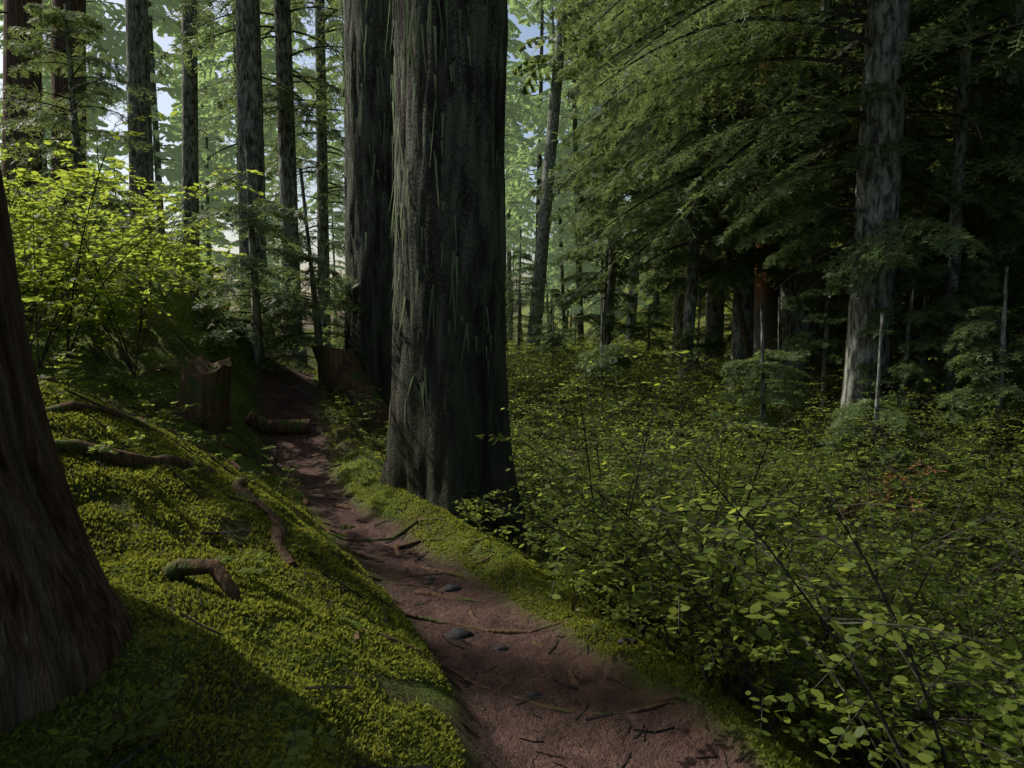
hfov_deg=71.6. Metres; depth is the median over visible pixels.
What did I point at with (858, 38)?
limbs
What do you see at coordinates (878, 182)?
grey trunks
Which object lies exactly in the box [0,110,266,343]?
leaves
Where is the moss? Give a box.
[0,267,892,767]
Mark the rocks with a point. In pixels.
(457, 633)
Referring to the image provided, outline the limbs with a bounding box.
[0,0,1023,528]
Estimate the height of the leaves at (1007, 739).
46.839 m
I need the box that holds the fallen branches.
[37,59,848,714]
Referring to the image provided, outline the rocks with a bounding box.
[319,468,638,697]
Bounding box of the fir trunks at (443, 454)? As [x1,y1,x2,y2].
[121,0,994,552]
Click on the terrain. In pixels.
(494, 717)
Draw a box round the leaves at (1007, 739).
[25,79,1023,767]
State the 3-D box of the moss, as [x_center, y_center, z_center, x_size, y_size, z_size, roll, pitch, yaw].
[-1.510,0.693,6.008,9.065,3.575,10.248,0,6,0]
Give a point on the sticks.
(328, 576)
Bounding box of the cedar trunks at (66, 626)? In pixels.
[0,0,571,732]
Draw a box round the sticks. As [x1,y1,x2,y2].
[24,268,754,767]
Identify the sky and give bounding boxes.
[0,0,693,330]
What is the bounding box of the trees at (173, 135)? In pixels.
[0,0,734,331]
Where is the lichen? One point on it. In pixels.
(415, 24)
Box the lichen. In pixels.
[337,0,509,442]
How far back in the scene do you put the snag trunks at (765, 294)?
18.33 m
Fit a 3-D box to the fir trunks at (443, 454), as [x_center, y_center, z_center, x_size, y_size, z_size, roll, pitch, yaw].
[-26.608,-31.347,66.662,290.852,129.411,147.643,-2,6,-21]
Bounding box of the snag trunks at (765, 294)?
[753,6,781,374]
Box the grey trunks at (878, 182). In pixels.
[42,0,1023,499]
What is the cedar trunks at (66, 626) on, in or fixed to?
on the terrain
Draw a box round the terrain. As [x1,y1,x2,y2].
[0,75,1023,767]
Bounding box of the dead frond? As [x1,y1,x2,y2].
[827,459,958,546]

